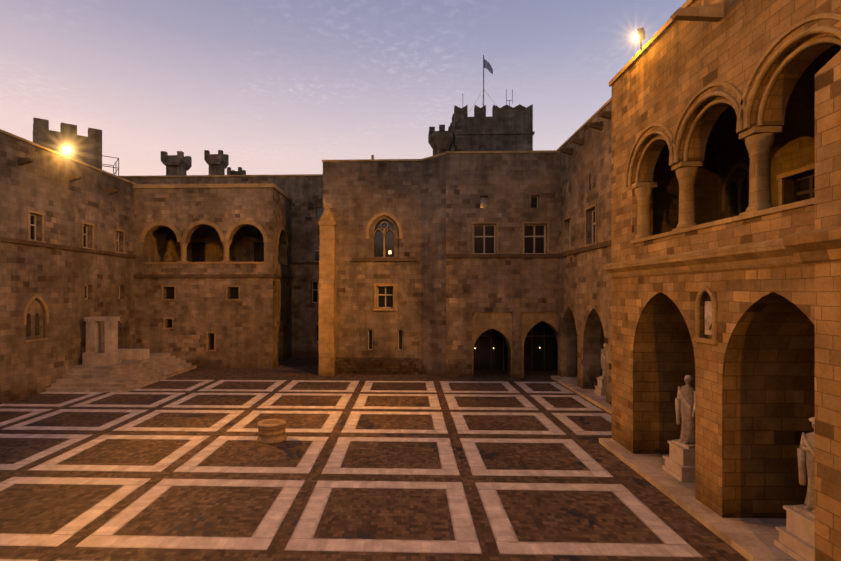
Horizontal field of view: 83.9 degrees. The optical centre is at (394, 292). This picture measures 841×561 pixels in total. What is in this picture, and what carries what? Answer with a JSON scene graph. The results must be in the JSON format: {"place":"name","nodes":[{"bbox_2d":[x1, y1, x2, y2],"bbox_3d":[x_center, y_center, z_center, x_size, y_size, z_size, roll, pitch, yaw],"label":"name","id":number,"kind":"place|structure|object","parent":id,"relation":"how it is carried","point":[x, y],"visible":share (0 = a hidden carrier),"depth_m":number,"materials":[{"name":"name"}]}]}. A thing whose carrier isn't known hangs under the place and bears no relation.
{"place":"outdoors","nodes":[
{"label":"outdoors","id":0,"kind":"place"},
{"bbox_2d":[33,117,101,169],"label":"tower","id":1,"kind":"structure","parent":0,"point":[86,150],"depth_m":31.56,"materials":[{"name":"stone"}]},
{"bbox_2d":[102,155,118,175],"bbox_3d":[-20.760,-8.530,33.918,1.026,2.072,2.560,0,0,-38],"label":"tower railing","id":2,"kind":"object","parent":1,"relation":"attached to","point":[113,167],"visible":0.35,"depth_m":33.21,"materials":[{"name":"metal"}]},
{"bbox_2d":[161,150,245,174],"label":"chimneys","id":3,"kind":"object","parent":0,"point":[179,163],"visible":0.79,"depth_m":38.40,"materials":[{"name":"stone"}]},
{"bbox_2d":[134,187,291,367],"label":"wall","id":4,"kind":"structure","parent":0,"point":[252,328],"depth_m":31.36,"materials":[{"name":"brown stone"}]},
{"bbox_2d":[133,183,292,350],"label":"stone trim","id":5,"kind":"structure","parent":4,"relation":"attached to","point":[183,243],"depth_m":31.27,"materials":[{"name":"brown stone"}]},
{"bbox_2d":[166,242,263,349],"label":"windows","id":6,"kind":"structure","parent":4,"relation":"in","point":[198,251],"depth_m":35.80,"materials":[{"name":"black glass"}]},
{"bbox_2d":[0,0,686,175],"label":"sky","id":7,"kind":"structure","parent":0,"point":[279,87],"materials":[{"name":"purple"}]},
{"bbox_2d":[323,161,420,357],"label":"wall","id":8,"kind":"structure","parent":0,"point":[357,196],"depth_m":29.29,"materials":[{"name":"brown stone"}]},
{"bbox_2d":[322,153,445,310],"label":"stone trim","id":9,"kind":"structure","parent":8,"relation":"attached to","point":[373,218],"depth_m":29.17,"materials":[{"name":"brown stone"}]},
{"bbox_2d":[368,220,402,349],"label":"windows","id":10,"kind":"structure","parent":8,"relation":"in","point":[385,296],"depth_m":29.67,"materials":[{"name":"black glass"}]},
{"bbox_2d":[0,358,748,560],"bbox_3d":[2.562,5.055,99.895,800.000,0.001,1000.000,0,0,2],"label":"ground","id":11,"kind":"structure","parent":0,"point":[424,514],"depth_m":12.76,"materials":[{"name":"brown stone"}]},
{"bbox_2d":[0,132,133,403],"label":"wall","id":12,"kind":"structure","parent":11,"relation":"on","point":[56,280],"depth_m":24.43,"materials":[{"name":"stone"}]},
{"bbox_2d":[63,147,69,158],"bbox_3d":[-17.457,-7.395,24.868,0.175,0.560,0.280,0,0,35],"label":"floodlight","id":13,"kind":"object","parent":12,"relation":"attached to","point":[65,151],"visible":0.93,"depth_m":24.85,"materials":[{"name":"metal"}]},
{"bbox_2d":[0,129,135,341],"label":"wall trim","id":14,"kind":"structure","parent":12,"relation":"attached to","point":[24,161],"depth_m":23.80,"materials":[{"name":"stone"}]},
{"bbox_2d":[30,214,119,298],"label":"windows","id":15,"kind":"structure","parent":12,"relation":"attached to","point":[32,226],"depth_m":27.09,"materials":[{"name":"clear glass"}]},
{"bbox_2d":[46,353,196,391],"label":"stone steps","id":16,"kind":"structure","parent":11,"relation":"on","point":[127,375],"depth_m":25.30,"materials":[{"name":"stone"}]},
{"bbox_2d":[82,317,149,365],"bbox_3d":[-16.201,2.715,27.375,2.160,2.680,2.900,0,0,2],"label":"stone monument","id":17,"kind":"object","parent":16,"relation":"on","point":[112,354],"visible":1,"depth_m":26.07,"materials":[{"name":"stone"}]},
{"bbox_2d":[124,176,322,357],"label":"recessed wall","id":18,"kind":"structure","parent":11,"relation":"on","point":[305,193],"depth_m":36.16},
{"bbox_2d":[119,174,322,264],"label":"stone cornice","id":19,"kind":"structure","parent":18,"relation":"attached to","point":[304,263],"depth_m":36.25,"materials":[{"name":"brown stone"}]},
{"bbox_2d":[312,207,322,341],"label":"windows","id":20,"kind":"structure","parent":18,"relation":"in","point":[315,284],"depth_m":36.45,"materials":[{"name":"black glass"}]},
{"bbox_2d":[318,204,337,375],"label":"buttress","id":21,"kind":"structure","parent":11,"relation":"on","point":[327,224],"depth_m":28.33,"materials":[{"name":"brown stone"}]},
{"bbox_2d":[0,380,701,560],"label":"paving strips","id":22,"kind":"object","parent":11,"relation":"on","point":[465,541],"visible":0.94,"depth_m":13.04,"materials":[{"name":"beige stone"}]},
{"bbox_2d":[257,418,286,443],"bbox_3d":[-4.204,4.755,16.060,1.000,0.600,1.000,0,0,2],"label":"well head","id":23,"kind":"object","parent":22,"relation":"on","point":[271,431],"visible":1,"depth_m":15.71},
{"bbox_2d":[335,357,421,374],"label":"chapel plinth","id":24,"kind":"structure","parent":11,"relation":"on","point":[413,366],"depth_m":28.87,"materials":[{"name":"beige stone"}]},
{"bbox_2d":[446,153,558,377],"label":"block wall","id":25,"kind":"structure","parent":11,"relation":"on","point":[508,185],"depth_m":27.65,"materials":[{"name":"stone"}]},
{"bbox_2d":[450,104,534,150],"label":"tower","id":26,"kind":"structure","parent":25,"relation":"on","point":[506,127],"depth_m":33.72,"materials":[{"name":"stone"}]},
{"bbox_2d":[428,125,453,155],"bbox_3d":[3.444,-9.445,34.239,1.900,5.000,2.000,0,0,2],"label":"turret","id":27,"kind":"object","parent":26,"relation":"attached to","point":[441,140],"visible":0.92,"depth_m":33.62,"materials":[{"name":"stone"}]},
{"bbox_2d":[470,55,512,110],"bbox_3d":[6.908,-15.395,36.028,3.653,5.500,3.428,0,0,2],"label":"flagpole and antennas","id":28,"kind":"object","parent":26,"relation":"on","point":[489,96],"visible":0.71,"depth_m":35.71,"materials":[{"name":"metal"}]},
{"bbox_2d":[484,59,492,73],"bbox_3d":[7.208,-17.252,35.729,0.675,1.285,0.119,0,0,2],"label":"flag","id":29,"kind":"object","parent":28,"relation":"attached to","point":[487,65],"visible":0.94,"depth_m":35.73,"materials":[{"name":"fabric"}]},
{"bbox_2d":[445,150,558,377],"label":"stone trim","id":30,"kind":"structure","parent":25,"relation":"attached to","point":[482,322],"depth_m":27.66,"materials":[{"name":"stone"}]},
{"bbox_2d":[474,196,557,370],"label":"windows and doorways","id":31,"kind":"structure","parent":25,"relation":"attached to","point":[540,349],"depth_m":30.15,"materials":[{"name":"black glass"}]},
{"bbox_2d":[558,101,611,404],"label":"wall","id":32,"kind":"structure","parent":11,"relation":"on","point":[585,293],"depth_m":23.70,"materials":[{"name":"stone"}]},
{"bbox_2d":[569,209,594,248],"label":"windows","id":33,"kind":"structure","parent":32,"relation":"attached to","point":[593,226],"depth_m":23.18,"materials":[{"name":"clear glass"}]},
{"bbox_2d":[557,97,611,257],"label":"wall trim","id":34,"kind":"structure","parent":32,"relation":"attached to","point":[580,141],"depth_m":23.08,"materials":[{"name":"stone"}]},
{"bbox_2d":[612,0,840,518],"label":"arcaded wall","id":35,"kind":"structure","parent":11,"relation":"on","point":[752,373],"depth_m":10.86,"materials":[{"name":"stone"}]},
{"bbox_2d":[636,27,644,50],"bbox_3d":[6.996,-7.155,13.256,0.175,0.560,0.280,0,0,40],"label":"floodlight","id":36,"kind":"object","parent":35,"relation":"attached to","point":[640,34],"visible":1,"depth_m":13.18,"materials":[{"name":"metal"}]},
{"bbox_2d":[670,0,723,21],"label":"wing gargoyle","id":37,"kind":"object","parent":35,"relation":"attached to","point":[706,12],"visible":1,"depth_m":10.15,"materials":[{"name":"stone"}]},
{"bbox_2d":[705,301,711,334],"bbox_3d":[7.245,0.590,10.705,0.090,0.770,0.400,0,0,2],"label":"niche statue","id":38,"kind":"object","parent":35,"relation":"attached to","point":[708,317],"visible":0.65,"depth_m":10.73,"materials":[{"name":"stone"}]},
{"bbox_2d":[603,0,840,344],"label":"wing trim","id":39,"kind":"structure","parent":35,"relation":"attached to","point":[773,253],"depth_m":10.37,"materials":[{"name":"stone"}]},
{"bbox_2d":[794,172,814,201],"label":"wing windows","id":40,"kind":"structure","parent":35,"relation":"attached to","point":[804,187],"depth_m":11.96,"materials":[{"name":"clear glass"}]},
{"bbox_2d":[421,155,445,376],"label":"wall","id":41,"kind":"structure","parent":0,"point":[433,263],"depth_m":28.48,"materials":[{"name":"brown stone"}]},
{"bbox_2d":[551,376,796,560],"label":"sidewalk","id":42,"kind":"structure","parent":0,"point":[750,539],"depth_m":10.61,"materials":[{"name":"stone"}]},
{"bbox_2d":[594,377,605,395],"bbox_3d":[10.196,4.530,22.532,0.800,0.750,0.800,0,0,2],"label":"pedestal","id":43,"kind":"object","parent":42,"relation":"on","point":[600,388],"visible":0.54,"depth_m":22.34,"materials":[{"name":"stone"}]},
{"bbox_2d":[599,343,605,379],"bbox_3d":[10.178,3.293,22.531,0.426,1.724,0.577,0,0,2],"label":"statue","id":44,"kind":"object","parent":43,"relation":"on","point":[603,362],"visible":0.58,"depth_m":22.47,"materials":[{"name":"stone"}]},
{"bbox_2d":[662,441,694,481],"bbox_3d":[7.896,4.500,12.546,0.900,0.810,0.900,0,0,2],"label":"pedestal","id":45,"kind":"object","parent":42,"relation":"on","point":[679,465],"visible":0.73,"depth_m":12.26,"materials":[{"name":"stone"}]},
{"bbox_2d":[672,375,694,448],"bbox_3d":[7.876,3.155,12.540,0.465,1.881,0.630,0,0,-13],"label":"statue","id":46,"kind":"object","parent":45,"relation":"on","point":[685,404],"visible":0.98,"depth_m":12.45,"materials":[{"name":"stone"}]},
{"bbox_2d":[774,505,814,560],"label":"pedestal","id":47,"kind":"object","parent":42,"relation":"on","point":[796,540],"visible":0.4,"depth_m":8.65,"materials":[{"name":"stone"}]},
{"bbox_2d":[793,417,814,518],"bbox_3d":[7.809,3.202,8.622,0.439,1.786,0.595,0,0,-8],"label":"statue","id":48,"kind":"object","parent":47,"relation":"on","point":[806,453],"visible":0.44,"depth_m":8.66,"materials":[{"name":"stone"}]},
{"bbox_2d":[782,50,840,560],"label":"buttress wall","id":49,"kind":"structure","parent":42,"relation":"on","point":[819,246],"depth_m":7.15,"materials":[{"name":"stone"}]}
]}

